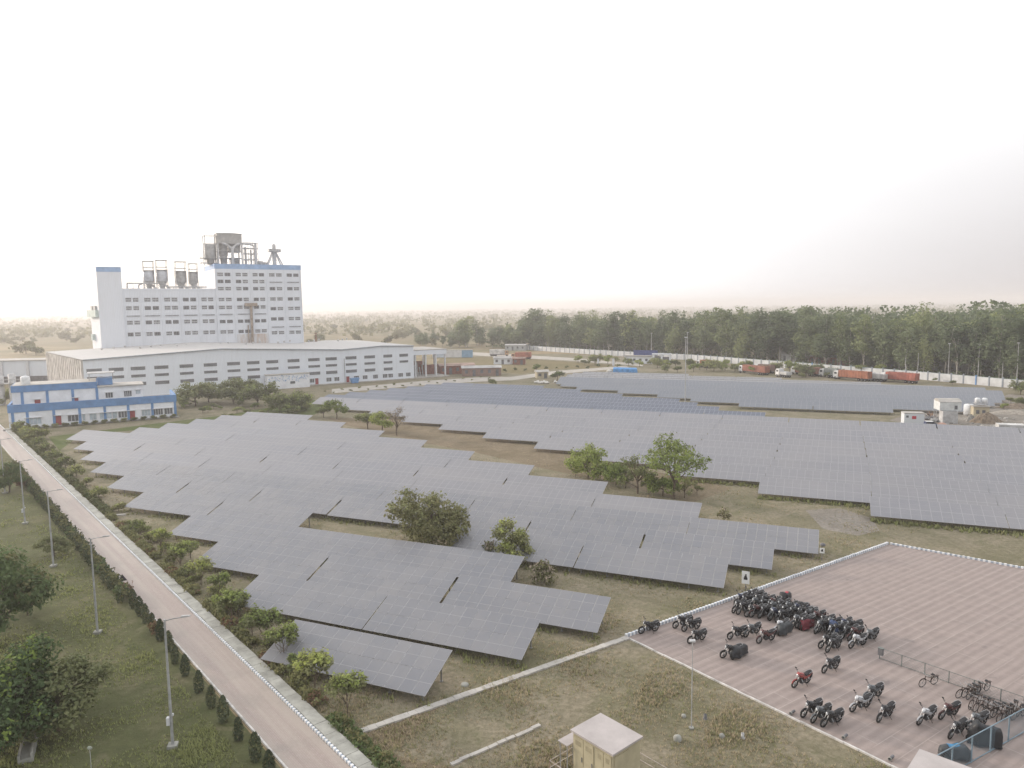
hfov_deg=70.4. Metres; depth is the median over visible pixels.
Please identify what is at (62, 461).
round bush
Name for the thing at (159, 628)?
conifer shrub
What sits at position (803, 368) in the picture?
bush
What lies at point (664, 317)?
eucalyptus
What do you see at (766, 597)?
motorcycle
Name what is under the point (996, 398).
solar table
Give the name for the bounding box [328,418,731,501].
bare strip
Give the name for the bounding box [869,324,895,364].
eucalyptus
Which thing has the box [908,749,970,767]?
guard cabin
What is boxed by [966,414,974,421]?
soil heap
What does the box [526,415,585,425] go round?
solar table
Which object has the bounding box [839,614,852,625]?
motorcycle
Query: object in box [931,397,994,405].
solar table
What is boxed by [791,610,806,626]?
motorcycle
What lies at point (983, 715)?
motorcycle
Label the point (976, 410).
yard hut
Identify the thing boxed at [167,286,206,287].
roof duct
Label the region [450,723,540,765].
path edging
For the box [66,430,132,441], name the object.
solar table
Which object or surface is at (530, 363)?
open field
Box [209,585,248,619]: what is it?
sapling
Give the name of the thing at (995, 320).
eucalyptus
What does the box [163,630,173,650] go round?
conifer shrub
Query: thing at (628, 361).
bush
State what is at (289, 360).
louvre window
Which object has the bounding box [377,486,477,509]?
solar table
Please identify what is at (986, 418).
soil heap
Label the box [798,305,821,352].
eucalyptus
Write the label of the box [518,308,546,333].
eucalyptus
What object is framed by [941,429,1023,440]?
solar table
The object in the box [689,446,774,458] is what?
solar table
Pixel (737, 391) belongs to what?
solar table
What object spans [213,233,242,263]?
steel roof tank
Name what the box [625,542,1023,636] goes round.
parking kerb
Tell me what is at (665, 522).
solar table
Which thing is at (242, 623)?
sapling
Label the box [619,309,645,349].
eucalyptus
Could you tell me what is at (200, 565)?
sapling
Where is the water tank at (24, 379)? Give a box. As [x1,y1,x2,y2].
[20,375,29,384]
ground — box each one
[0,303,1022,767]
[0,354,1023,767]
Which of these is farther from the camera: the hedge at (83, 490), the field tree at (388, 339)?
the field tree at (388, 339)
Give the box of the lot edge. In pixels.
[629,638,897,767]
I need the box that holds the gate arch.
[652,353,671,363]
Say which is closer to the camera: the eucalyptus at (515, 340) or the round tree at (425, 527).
the round tree at (425, 527)
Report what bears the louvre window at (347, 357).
in the production hall
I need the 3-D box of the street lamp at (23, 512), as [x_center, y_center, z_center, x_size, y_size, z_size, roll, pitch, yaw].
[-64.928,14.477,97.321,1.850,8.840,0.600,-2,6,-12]
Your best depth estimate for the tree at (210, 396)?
223.47 m
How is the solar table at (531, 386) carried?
on the site ground at (474, 732)
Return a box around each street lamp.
[0,438,11,493]
[19,459,32,523]
[47,489,62,567]
[90,535,109,634]
[164,615,190,749]
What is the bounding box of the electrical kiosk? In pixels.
[570,713,642,767]
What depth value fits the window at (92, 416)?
185.65 m
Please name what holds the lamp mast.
on the ground at (50, 343)
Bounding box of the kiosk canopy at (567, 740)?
[558,732,572,767]
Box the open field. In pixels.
[437,357,622,373]
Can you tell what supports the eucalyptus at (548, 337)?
on the ground at (50, 343)
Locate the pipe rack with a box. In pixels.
[242,242,266,264]
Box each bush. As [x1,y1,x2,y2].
[11,420,30,428]
[13,424,25,430]
[20,426,39,434]
[22,432,39,439]
[28,427,51,437]
[29,435,47,444]
[37,442,55,451]
[44,448,64,458]
[54,454,76,467]
[64,463,85,476]
[78,476,93,485]
[89,485,109,497]
[110,501,126,509]
[125,519,148,530]
[141,529,164,543]
[488,379,496,383]
[574,355,582,360]
[586,354,603,363]
[603,355,612,361]
[622,357,633,365]
[634,359,643,366]
[650,357,663,367]
[663,360,671,364]
[668,359,680,366]
[684,358,695,364]
[704,358,723,370]
[719,359,730,367]
[729,363,739,369]
[738,360,750,367]
[769,361,783,368]
[784,360,798,371]
[795,363,815,376]
[1006,397,1015,401]
[1015,397,1023,403]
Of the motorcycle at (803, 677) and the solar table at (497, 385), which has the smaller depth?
the motorcycle at (803, 677)
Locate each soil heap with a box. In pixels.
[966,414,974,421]
[969,412,1002,423]
[989,410,1023,414]
[995,403,1023,408]
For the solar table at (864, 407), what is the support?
on the site ground at (474, 732)
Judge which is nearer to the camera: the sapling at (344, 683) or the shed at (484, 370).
the sapling at (344, 683)
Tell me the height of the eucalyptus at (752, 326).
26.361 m
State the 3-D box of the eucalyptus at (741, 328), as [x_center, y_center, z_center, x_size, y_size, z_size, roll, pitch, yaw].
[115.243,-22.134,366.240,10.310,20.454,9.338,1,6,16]
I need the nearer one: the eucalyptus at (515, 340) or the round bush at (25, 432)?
the round bush at (25, 432)
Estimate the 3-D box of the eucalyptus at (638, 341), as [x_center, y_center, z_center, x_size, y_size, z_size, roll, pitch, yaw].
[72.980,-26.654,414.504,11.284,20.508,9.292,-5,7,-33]
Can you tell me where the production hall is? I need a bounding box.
[46,338,414,395]
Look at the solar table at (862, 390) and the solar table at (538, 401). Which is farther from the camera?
the solar table at (862, 390)
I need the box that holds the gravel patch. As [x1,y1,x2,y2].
[806,508,878,535]
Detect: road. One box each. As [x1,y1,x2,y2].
[0,426,350,767]
[332,366,628,392]
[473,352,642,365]
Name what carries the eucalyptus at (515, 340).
on the ground at (50, 343)
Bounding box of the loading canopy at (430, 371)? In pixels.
[413,346,449,377]
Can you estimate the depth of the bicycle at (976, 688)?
51.43 m
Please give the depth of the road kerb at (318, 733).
61.31 m
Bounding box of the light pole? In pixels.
[689,639,695,729]
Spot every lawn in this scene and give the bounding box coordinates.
[0,447,279,767]
[49,400,322,449]
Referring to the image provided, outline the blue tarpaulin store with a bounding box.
[607,367,636,372]
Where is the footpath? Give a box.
[342,636,628,737]
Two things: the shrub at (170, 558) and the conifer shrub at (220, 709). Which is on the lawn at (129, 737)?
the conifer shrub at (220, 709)
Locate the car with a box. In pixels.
[923,421,937,428]
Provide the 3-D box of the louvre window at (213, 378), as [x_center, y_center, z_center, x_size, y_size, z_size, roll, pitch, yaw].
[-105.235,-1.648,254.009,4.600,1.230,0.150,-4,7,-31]
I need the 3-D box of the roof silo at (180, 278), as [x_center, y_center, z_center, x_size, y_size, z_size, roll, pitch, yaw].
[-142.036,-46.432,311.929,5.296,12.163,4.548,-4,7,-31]
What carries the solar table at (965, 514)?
on the site ground at (474, 732)
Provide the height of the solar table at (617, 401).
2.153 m
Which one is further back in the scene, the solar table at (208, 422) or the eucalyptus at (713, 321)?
the eucalyptus at (713, 321)
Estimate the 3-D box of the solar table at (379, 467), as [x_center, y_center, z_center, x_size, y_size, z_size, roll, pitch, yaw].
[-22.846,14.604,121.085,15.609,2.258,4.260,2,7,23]
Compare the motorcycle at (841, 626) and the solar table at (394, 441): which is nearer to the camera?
the motorcycle at (841, 626)
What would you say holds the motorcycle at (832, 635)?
on the parking lot
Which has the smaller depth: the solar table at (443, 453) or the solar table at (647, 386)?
the solar table at (443, 453)
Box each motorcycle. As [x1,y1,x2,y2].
[638,616,659,633]
[672,611,692,627]
[681,614,701,631]
[687,625,706,643]
[719,639,742,657]
[727,621,747,639]
[730,643,747,659]
[731,596,745,612]
[733,590,748,604]
[736,598,752,614]
[742,591,754,601]
[743,619,761,637]
[744,600,762,616]
[745,586,757,594]
[749,601,767,617]
[750,593,763,609]
[751,587,764,594]
[754,590,767,597]
[756,625,776,643]
[757,601,772,618]
[758,594,774,604]
[761,591,775,603]
[767,603,780,619]
[768,594,781,600]
[768,604,782,620]
[770,598,784,609]
[774,616,789,630]
[775,605,791,622]
[776,621,792,635]
[777,596,791,604]
[779,591,791,599]
[779,601,794,614]
[785,598,798,604]
[788,602,805,618]
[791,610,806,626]
[791,667,812,687]
[792,599,809,615]
[793,603,813,618]
[794,611,811,627]
[796,603,812,614]
[797,612,815,629]
[800,618,814,630]
[800,694,822,717]
[804,605,818,614]
[810,700,832,723]
[812,607,826,620]
[813,616,827,633]
[816,610,835,624]
[816,615,835,632]
[818,630,837,648]
[820,704,844,727]
[821,653,840,673]
[825,620,841,634]
[825,633,842,652]
[826,613,842,630]
[828,619,841,632]
[829,619,847,634]
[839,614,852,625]
[839,621,858,638]
[842,615,863,631]
[847,622,864,640]
[848,629,867,648]
[849,689,872,711]
[862,679,883,697]
[864,624,879,641]
[876,699,895,722]
[916,702,937,725]
[938,697,961,719]
[938,741,970,760]
[947,715,968,738]
[965,706,989,729]
[965,719,1002,749]
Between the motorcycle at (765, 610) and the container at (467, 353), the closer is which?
the motorcycle at (765, 610)
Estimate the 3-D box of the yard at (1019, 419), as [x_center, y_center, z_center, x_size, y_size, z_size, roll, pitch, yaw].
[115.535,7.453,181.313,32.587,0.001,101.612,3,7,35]
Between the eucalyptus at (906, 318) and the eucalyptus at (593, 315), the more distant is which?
the eucalyptus at (593, 315)
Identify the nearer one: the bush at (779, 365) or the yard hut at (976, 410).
the yard hut at (976, 410)
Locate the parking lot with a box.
[629,544,1023,767]
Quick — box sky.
[0,0,1023,315]
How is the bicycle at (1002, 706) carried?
on the parking lot
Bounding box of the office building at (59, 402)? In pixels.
[3,371,178,430]
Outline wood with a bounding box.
[505,299,1022,328]
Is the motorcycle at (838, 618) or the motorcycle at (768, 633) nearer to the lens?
the motorcycle at (768, 633)
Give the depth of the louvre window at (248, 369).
261.23 m
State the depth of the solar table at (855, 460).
123.54 m
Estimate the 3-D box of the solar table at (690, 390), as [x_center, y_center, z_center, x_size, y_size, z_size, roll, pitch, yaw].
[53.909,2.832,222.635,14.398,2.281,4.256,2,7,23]
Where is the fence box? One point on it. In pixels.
(880, 651)
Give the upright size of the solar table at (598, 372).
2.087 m
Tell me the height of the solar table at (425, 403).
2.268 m
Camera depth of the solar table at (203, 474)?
118.95 m
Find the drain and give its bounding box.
[6,428,377,767]
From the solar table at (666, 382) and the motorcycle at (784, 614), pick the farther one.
the solar table at (666, 382)
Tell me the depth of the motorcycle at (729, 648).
57.71 m
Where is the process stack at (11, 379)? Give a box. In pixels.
[0,373,19,405]
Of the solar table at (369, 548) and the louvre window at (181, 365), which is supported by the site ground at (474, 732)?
the solar table at (369, 548)
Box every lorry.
[489,349,508,355]
[511,352,531,358]
[739,364,769,374]
[758,364,774,373]
[775,368,791,377]
[791,366,820,376]
[819,368,840,377]
[833,369,871,381]
[871,372,887,381]
[880,371,919,383]
[995,423,1023,432]
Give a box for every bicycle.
[919,672,938,686]
[955,683,973,697]
[961,683,978,697]
[966,683,981,699]
[968,692,982,708]
[970,681,983,696]
[972,695,988,711]
[975,679,991,694]
[977,697,994,712]
[983,700,999,712]
[988,702,1002,718]
[990,701,1008,717]
[996,705,1012,721]
[1001,703,1014,719]
[1005,699,1018,715]
[1010,704,1023,719]
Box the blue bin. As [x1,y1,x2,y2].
[350,378,358,382]
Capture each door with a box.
[54,415,61,424]
[128,410,134,418]
[574,735,583,767]
[583,741,593,767]
[596,748,602,767]
[604,753,610,767]
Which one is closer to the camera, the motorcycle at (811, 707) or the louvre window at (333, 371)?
the motorcycle at (811, 707)
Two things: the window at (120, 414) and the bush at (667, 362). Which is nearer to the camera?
the window at (120, 414)
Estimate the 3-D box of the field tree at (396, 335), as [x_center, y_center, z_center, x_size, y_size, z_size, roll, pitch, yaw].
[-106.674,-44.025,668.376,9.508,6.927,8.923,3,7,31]
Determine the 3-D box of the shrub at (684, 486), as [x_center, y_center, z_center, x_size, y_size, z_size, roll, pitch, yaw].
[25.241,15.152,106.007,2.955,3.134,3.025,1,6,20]
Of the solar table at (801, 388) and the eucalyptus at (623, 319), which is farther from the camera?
the eucalyptus at (623, 319)
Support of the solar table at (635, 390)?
on the site ground at (474, 732)
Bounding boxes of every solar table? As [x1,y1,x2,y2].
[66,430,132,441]
[74,438,144,452]
[80,448,152,463]
[91,459,169,476]
[107,473,192,494]
[121,434,184,445]
[125,489,225,517]
[131,427,185,436]
[135,443,204,455]
[139,452,209,466]
[156,465,236,482]
[159,423,211,431]
[169,513,287,545]
[176,430,233,440]
[176,438,243,449]
[177,480,264,501]
[189,419,238,426]
[194,539,329,579]
[195,448,270,461]
[198,458,273,473]
[208,499,315,527]
[215,415,259,421]
[226,434,286,444]
[234,442,306,456]
[239,573,387,631]
[242,412,312,420]
[251,488,343,517]
[254,417,301,424]
[260,619,452,700]
[261,453,342,468]
[263,464,342,480]
[268,526,397,561]
[278,425,331,433]
[280,438,344,449]
[296,478,388,500]
[297,420,345,427]
[298,447,374,463]
[308,555,457,602]
[312,397,359,404]
[325,394,365,399]
[326,427,383,436]
[328,497,426,525]
[333,470,418,487]
[334,459,421,475]
[339,402,389,410]
[346,392,387,395]
[358,399,402,403]
[361,436,426,446]
[362,595,540,663]
[363,396,406,400]
[366,390,409,393]
[368,407,422,416]
[368,453,450,470]
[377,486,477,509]
[381,540,524,581]
[385,394,427,399]
[387,388,431,392]
[387,404,436,412]
[401,401,448,409]
[401,413,459,425]
[401,447,474,459]
[404,398,449,402]
[406,386,446,390]
[407,392,450,395]
[411,477,502,499]
[414,466,509,483]
[420,410,473,419]
[423,384,462,387]
[425,395,469,401]
[429,390,474,393]
[429,507,532,531]
[434,406,485,411]
[439,420,502,432]
[441,382,475,386]
[442,575,610,636]
[444,459,534,479]
[445,388,486,390]
[447,399,494,403]
[447,403,496,410]
[449,393,494,397]
[451,527,584,571]
[457,416,515,427]
[460,386,499,388]
[467,397,513,403]
[468,496,577,521]
[471,412,527,422]
[473,391,521,394]
[474,384,508,386]
[483,428,552,443]
[484,408,538,418]
[486,389,530,392]
[492,395,541,398]
[493,401,542,407]
[495,405,547,414]
[496,484,596,509]
[499,387,539,389]
[501,423,564,435]
[504,474,607,497]
[508,385,543,387]
[512,398,561,405]
[514,419,574,429]
[520,393,571,396]
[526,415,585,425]
[526,517,645,547]
[529,390,574,394]
[534,437,612,451]
[537,411,594,420]
[538,388,581,393]
[540,396,590,400]
[541,403,593,409]
[547,407,601,412]
[550,432,621,441]
[556,379,598,383]
[557,377,598,381]
[559,400,610,407]
[560,381,602,387]
[563,426,630,439]
[566,374,606,376]
[570,394,623,399]
[571,506,690,534]
[572,373,610,375]
[574,392,622,395]
[574,422,638,434]
[574,542,728,591]
[576,383,621,390]
[582,371,616,373]
[584,418,647,429]
[589,398,642,403]
[592,405,646,412]
[592,493,701,522]
[593,413,654,419]
[598,378,639,380]
[599,380,640,383]
[599,448,681,466]
[602,409,660,419]
[603,382,644,386]
[606,375,645,377]
[609,403,662,410]
[610,373,650,376]
[610,441,689,452]
[616,372,651,374]
[617,387,664,394]
[620,436,695,445]
[622,385,667,388]
[623,397,679,401]
[630,430,702,444]
[639,379,681,381]
[639,425,707,438]
[641,381,684,384]
[641,400,697,405]
[641,529,774,573]
[645,383,688,387]
[646,376,688,378]
[646,420,713,432]
[647,407,704,414]
[648,378,688,379]
[650,374,691,377]
[652,373,688,375]
[653,416,718,423]
[657,391,706,398]
[660,412,721,421]
[662,404,718,412]
[665,388,712,391]
[668,461,765,481]
[683,453,770,475]
[686,382,731,385]
[687,517,818,556]
[689,377,732,380]
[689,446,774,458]
[690,394,743,404]
[691,379,734,382]
[692,375,735,378]
[696,440,776,456]
[702,434,779,449]
[704,410,765,417]
[708,429,782,443]
[713,390,762,393]
[713,424,785,437]
[718,419,787,430]
[722,415,788,424]
[733,378,779,381]
[736,376,781,379]
[738,380,783,381]
[738,399,812,411]
[756,394,808,397]
[758,477,870,505]
[763,391,815,395]
[765,467,870,485]
[767,389,819,395]
[770,459,869,473]
[773,382,821,385]
[775,452,868,464]
[778,444,865,456]
[780,379,828,382]
[780,385,830,387]
[781,438,864,448]
[783,387,832,392]
[783,432,862,442]
[784,381,833,383]
[785,427,862,435]
[787,422,861,430]
[789,418,859,424]
[798,398,854,405]
[809,396,863,399]
[813,402,892,414]
[816,393,870,396]
[821,390,876,396]
[822,383,873,387]
[829,380,880,383]
[832,386,885,390]
[834,388,886,392]
[835,383,885,384]
[855,400,916,410]
[861,421,936,428]
[862,426,941,433]
[863,431,946,441]
[864,397,922,404]
[864,436,951,447]
[866,443,957,454]
[867,450,963,462]
[868,457,972,471]
[870,465,980,481]
[870,496,1008,529]
[871,395,929,398]
[871,475,988,493]
[871,485,997,506]
[874,385,927,388]
[877,392,936,398]
[885,387,941,392]
[888,390,943,396]
[892,384,942,388]
[916,402,980,411]
[923,399,985,404]
[928,386,985,390]
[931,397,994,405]
[937,394,1001,402]
[937,424,1019,434]
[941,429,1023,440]
[942,389,1004,397]
[944,392,1005,401]
[946,435,1023,446]
[952,441,1023,453]
[958,448,1023,462]
[964,456,1023,467]
[970,463,1023,477]
[978,472,1023,485]
[986,483,1023,496]
[995,494,1023,512]
[1003,507,1023,530]
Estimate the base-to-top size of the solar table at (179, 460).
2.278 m
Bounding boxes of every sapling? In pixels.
[149,526,173,547]
[167,539,195,565]
[182,540,198,557]
[185,556,215,584]
[204,570,230,595]
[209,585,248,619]
[226,589,251,616]
[238,612,253,635]
[241,603,286,648]
[261,620,298,652]
[286,653,307,671]
[291,647,333,687]
[324,669,368,713]
[716,507,732,519]
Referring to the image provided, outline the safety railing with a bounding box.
[549,747,665,767]
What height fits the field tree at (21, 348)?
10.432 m
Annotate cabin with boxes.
[493,356,512,363]
[512,357,525,364]
[901,411,924,422]
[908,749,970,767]
[933,398,961,423]
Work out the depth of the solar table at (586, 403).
197.79 m
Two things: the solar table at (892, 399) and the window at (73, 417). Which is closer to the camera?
the window at (73, 417)
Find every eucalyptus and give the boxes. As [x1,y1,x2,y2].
[414,333,422,345]
[417,332,423,345]
[419,332,429,345]
[428,330,436,338]
[440,336,446,347]
[446,337,457,347]
[448,322,468,347]
[450,316,474,346]
[459,330,471,347]
[471,320,486,342]
[474,329,483,345]
[476,336,485,344]
[485,332,501,347]
[486,327,496,337]
[494,325,504,344]
[499,329,510,345]
[506,330,528,343]
[509,331,524,343]
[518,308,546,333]
[519,324,531,343]
[530,321,546,345]
[537,309,555,344]
[540,322,556,346]
[546,315,561,345]
[550,321,565,346]
[557,324,569,347]
[558,313,572,347]
[565,327,573,347]
[568,320,584,348]
[570,311,587,343]
[574,315,594,348]
[582,320,597,339]
[582,328,594,348]
[586,309,605,323]
[587,318,598,348]
[591,321,604,349]
[593,321,609,349]
[597,320,618,349]
[601,311,622,350]
[613,330,621,350]
[616,321,631,350]
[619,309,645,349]
[619,312,636,350]
[626,320,641,349]
[632,319,645,349]
[639,318,655,349]
[641,337,652,349]
[644,317,657,349]
[652,330,663,349]
[653,332,666,352]
[654,310,666,331]
[655,316,670,346]
[656,330,667,343]
[659,309,683,347]
[663,323,684,352]
[665,328,679,353]
[677,320,693,347]
[678,316,695,353]
[680,313,701,353]
[688,326,699,354]
[690,310,716,354]
[694,310,711,351]
[695,323,712,354]
[702,307,739,356]
[706,306,724,353]
[713,319,737,356]
[720,314,736,356]
[721,305,749,356]
[728,323,742,356]
[730,316,752,355]
[733,320,747,357]
[733,331,755,357]
[740,308,769,358]
[751,312,785,359]
[761,310,798,360]
[764,341,777,358]
[782,317,804,361]
[791,313,818,362]
[791,316,817,361]
[796,305,821,323]
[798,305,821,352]
[802,334,820,363]
[809,314,836,361]
[810,330,836,363]
[815,308,838,351]
[823,316,851,364]
[825,313,857,365]
[835,316,860,365]
[846,314,859,365]
[848,314,881,364]
[850,333,862,365]
[854,338,874,367]
[865,314,897,364]
[865,318,885,365]
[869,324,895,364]
[874,319,895,368]
[887,319,924,369]
[890,325,912,369]
[892,326,922,370]
[893,312,926,360]
[906,302,933,371]
[911,324,925,367]
[913,333,939,371]
[922,312,949,371]
[927,309,967,363]
[927,328,955,373]
[937,323,982,374]
[942,322,957,373]
[951,320,982,375]
[956,327,988,375]
[960,310,990,364]
[963,316,996,376]
[971,307,1016,377]
[975,312,1010,376]
[982,357,992,371]
[987,320,1015,374]
[987,320,1015,375]
[996,314,1017,376]
[998,334,1023,379]
[1002,306,1021,323]
[1005,312,1023,374]
[1007,315,1023,375]
[1012,304,1023,373]
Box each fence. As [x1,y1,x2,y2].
[879,649,1022,705]
[937,708,1023,765]
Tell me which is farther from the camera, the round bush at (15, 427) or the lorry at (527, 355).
the lorry at (527, 355)
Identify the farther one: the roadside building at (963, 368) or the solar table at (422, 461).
the roadside building at (963, 368)
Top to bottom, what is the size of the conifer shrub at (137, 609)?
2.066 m
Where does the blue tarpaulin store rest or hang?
on the site ground at (474, 732)
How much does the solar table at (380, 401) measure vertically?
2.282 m
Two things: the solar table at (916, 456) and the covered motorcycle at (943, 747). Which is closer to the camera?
the covered motorcycle at (943, 747)
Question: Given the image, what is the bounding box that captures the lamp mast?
[684,337,686,401]
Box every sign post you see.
[742,571,749,591]
[820,543,825,560]
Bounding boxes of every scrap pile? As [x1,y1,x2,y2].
[925,415,938,419]
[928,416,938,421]
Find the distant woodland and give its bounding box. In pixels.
[0,301,1023,340]
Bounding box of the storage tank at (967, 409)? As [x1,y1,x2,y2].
[963,403,973,415]
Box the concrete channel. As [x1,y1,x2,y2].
[17,734,37,764]
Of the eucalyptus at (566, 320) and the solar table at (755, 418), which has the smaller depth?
the solar table at (755, 418)
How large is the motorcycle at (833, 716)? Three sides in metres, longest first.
2.157 x 1.377 x 1.010 m
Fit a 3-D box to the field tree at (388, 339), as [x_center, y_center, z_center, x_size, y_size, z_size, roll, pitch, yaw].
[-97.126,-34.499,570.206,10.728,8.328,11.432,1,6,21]
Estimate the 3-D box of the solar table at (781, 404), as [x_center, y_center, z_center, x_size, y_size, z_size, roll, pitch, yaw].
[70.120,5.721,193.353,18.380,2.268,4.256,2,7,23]
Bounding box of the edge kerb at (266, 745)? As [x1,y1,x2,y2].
[1,444,287,767]
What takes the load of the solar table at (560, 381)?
on the site ground at (474, 732)
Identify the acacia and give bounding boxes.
[563,443,608,479]
[597,461,632,484]
[615,454,659,493]
[639,432,711,498]
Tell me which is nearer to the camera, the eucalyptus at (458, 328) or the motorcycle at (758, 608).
the motorcycle at (758, 608)
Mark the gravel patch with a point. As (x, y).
(823, 515)
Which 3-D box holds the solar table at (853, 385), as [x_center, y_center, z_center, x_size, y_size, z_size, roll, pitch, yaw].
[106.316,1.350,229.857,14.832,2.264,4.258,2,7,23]
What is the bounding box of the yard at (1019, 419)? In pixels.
[890,394,1023,425]
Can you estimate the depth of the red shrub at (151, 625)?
63.20 m
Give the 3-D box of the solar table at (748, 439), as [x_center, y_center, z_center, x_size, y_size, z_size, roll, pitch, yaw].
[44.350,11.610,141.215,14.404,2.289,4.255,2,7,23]
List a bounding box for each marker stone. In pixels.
[460,682,468,686]
[673,734,681,742]
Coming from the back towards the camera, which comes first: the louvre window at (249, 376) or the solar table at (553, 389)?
the louvre window at (249, 376)
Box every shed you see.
[0,358,47,382]
[437,362,474,373]
[461,365,501,375]
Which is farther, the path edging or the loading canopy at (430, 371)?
the loading canopy at (430, 371)
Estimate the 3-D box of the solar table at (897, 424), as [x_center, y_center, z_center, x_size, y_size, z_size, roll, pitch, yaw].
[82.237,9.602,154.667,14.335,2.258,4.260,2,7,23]
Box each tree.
[0,337,9,342]
[0,388,9,403]
[0,460,29,491]
[0,544,64,633]
[0,627,69,751]
[8,340,36,353]
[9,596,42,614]
[13,651,116,745]
[26,344,44,353]
[31,533,75,556]
[60,333,72,339]
[69,336,79,342]
[173,381,216,406]
[194,382,223,401]
[214,378,252,403]
[229,381,280,406]
[235,379,263,391]
[260,391,293,408]
[275,390,311,412]
[299,393,313,408]
[312,333,325,339]
[320,398,349,418]
[350,333,362,340]
[352,411,376,428]
[368,411,395,430]
[381,335,394,342]
[383,406,406,435]
[383,486,470,546]
[393,333,400,339]
[399,332,408,337]
[427,338,436,345]
[440,328,450,335]
[490,517,535,561]
[532,364,540,369]
[550,370,565,380]
[660,364,669,371]
[688,363,699,371]
[812,364,824,368]
[855,365,867,369]
[874,364,886,368]
[1007,379,1023,394]
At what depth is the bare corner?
47.62 m
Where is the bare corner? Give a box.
[357,707,453,767]
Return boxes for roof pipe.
[126,283,158,287]
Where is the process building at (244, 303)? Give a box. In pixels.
[87,264,303,348]
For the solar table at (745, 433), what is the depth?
148.13 m
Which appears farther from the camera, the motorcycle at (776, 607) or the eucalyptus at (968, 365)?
the eucalyptus at (968, 365)
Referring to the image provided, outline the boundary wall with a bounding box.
[528,345,1023,387]
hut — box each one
[534,369,548,378]
[970,402,990,416]
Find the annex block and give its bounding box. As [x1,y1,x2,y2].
[264,372,309,388]
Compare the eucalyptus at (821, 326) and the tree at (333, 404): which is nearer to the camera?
the tree at (333, 404)
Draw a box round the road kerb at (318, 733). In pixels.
[0,425,356,767]
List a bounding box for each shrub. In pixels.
[13,473,29,486]
[120,582,133,588]
[128,589,136,608]
[134,596,144,616]
[135,524,151,532]
[141,603,149,623]
[147,612,155,630]
[147,620,160,634]
[154,618,164,640]
[157,540,173,551]
[162,548,177,562]
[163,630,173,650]
[170,644,179,664]
[177,561,197,575]
[179,653,190,676]
[182,574,204,583]
[193,669,204,693]
[203,405,212,409]
[205,685,216,708]
[206,582,226,594]
[208,403,218,408]
[216,694,229,723]
[220,602,245,614]
[232,406,241,410]
[232,716,244,740]
[247,731,262,762]
[250,402,259,408]
[261,640,274,647]
[262,749,276,767]
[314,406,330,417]
[482,540,496,551]
[528,559,558,585]
[620,468,633,487]
[640,472,659,493]
[643,474,681,496]
[678,478,693,497]
[689,481,704,492]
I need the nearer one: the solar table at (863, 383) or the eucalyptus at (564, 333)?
the solar table at (863, 383)
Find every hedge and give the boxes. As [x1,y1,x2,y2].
[10,427,113,514]
[11,458,131,603]
[104,511,328,706]
[325,711,404,767]
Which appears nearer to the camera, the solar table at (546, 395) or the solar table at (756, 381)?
the solar table at (546, 395)
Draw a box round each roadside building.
[505,344,527,350]
[781,351,799,361]
[809,355,848,365]
[929,362,983,374]
[982,363,1004,375]
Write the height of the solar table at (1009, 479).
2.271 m
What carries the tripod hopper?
on the process building at (244, 303)
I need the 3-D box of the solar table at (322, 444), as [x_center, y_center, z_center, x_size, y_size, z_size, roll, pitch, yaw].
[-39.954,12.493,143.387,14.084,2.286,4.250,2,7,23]
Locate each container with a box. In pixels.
[446,349,454,356]
[453,349,463,356]
[462,349,472,356]
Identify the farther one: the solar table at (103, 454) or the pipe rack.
the pipe rack
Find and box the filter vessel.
[198,235,217,271]
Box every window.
[25,417,41,424]
[67,414,78,420]
[86,368,101,371]
[89,413,96,419]
[104,392,112,397]
[105,412,111,417]
[109,367,123,370]
[112,375,123,378]
[112,411,117,417]
[118,410,127,417]
[124,390,131,395]
[131,366,144,369]
[131,374,145,377]
[141,409,150,415]
[154,365,167,368]
[154,373,168,375]
[154,408,162,414]
[155,380,168,383]
[164,407,172,413]
[179,364,192,367]
[180,371,193,374]
[180,379,193,382]
[203,363,216,366]
[204,370,216,373]
[205,377,217,380]
[227,361,239,365]
[227,369,239,371]
[228,376,240,379]
[247,360,259,363]
[247,368,259,370]
[247,375,259,378]
[266,360,277,363]
[266,367,278,369]
[287,359,298,361]
[288,366,299,368]
[308,358,319,360]
[309,371,320,374]
[325,357,336,360]
[326,370,337,373]
[345,356,355,358]
[346,369,356,372]
[364,355,374,358]
[365,368,374,371]
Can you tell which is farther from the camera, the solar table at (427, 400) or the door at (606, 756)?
the solar table at (427, 400)
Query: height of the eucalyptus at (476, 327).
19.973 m
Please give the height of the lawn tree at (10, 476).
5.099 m
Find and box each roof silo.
[141,261,155,287]
[154,260,168,287]
[174,261,186,285]
[187,263,198,285]
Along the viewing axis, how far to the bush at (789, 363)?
294.86 m
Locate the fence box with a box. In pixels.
[878,646,883,655]
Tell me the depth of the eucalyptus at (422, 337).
553.32 m
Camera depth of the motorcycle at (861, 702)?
49.98 m
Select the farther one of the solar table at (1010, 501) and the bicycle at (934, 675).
the solar table at (1010, 501)
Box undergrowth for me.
[486,343,1023,379]
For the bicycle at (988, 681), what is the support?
on the parking lot
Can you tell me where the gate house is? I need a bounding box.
[623,350,660,363]
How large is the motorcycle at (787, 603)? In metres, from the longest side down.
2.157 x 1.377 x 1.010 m
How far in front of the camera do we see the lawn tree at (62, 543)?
83.73 m
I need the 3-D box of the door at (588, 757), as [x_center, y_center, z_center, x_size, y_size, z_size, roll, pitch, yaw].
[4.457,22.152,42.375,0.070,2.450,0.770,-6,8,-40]
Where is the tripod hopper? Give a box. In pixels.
[267,241,282,264]
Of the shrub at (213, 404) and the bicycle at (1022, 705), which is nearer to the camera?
the bicycle at (1022, 705)

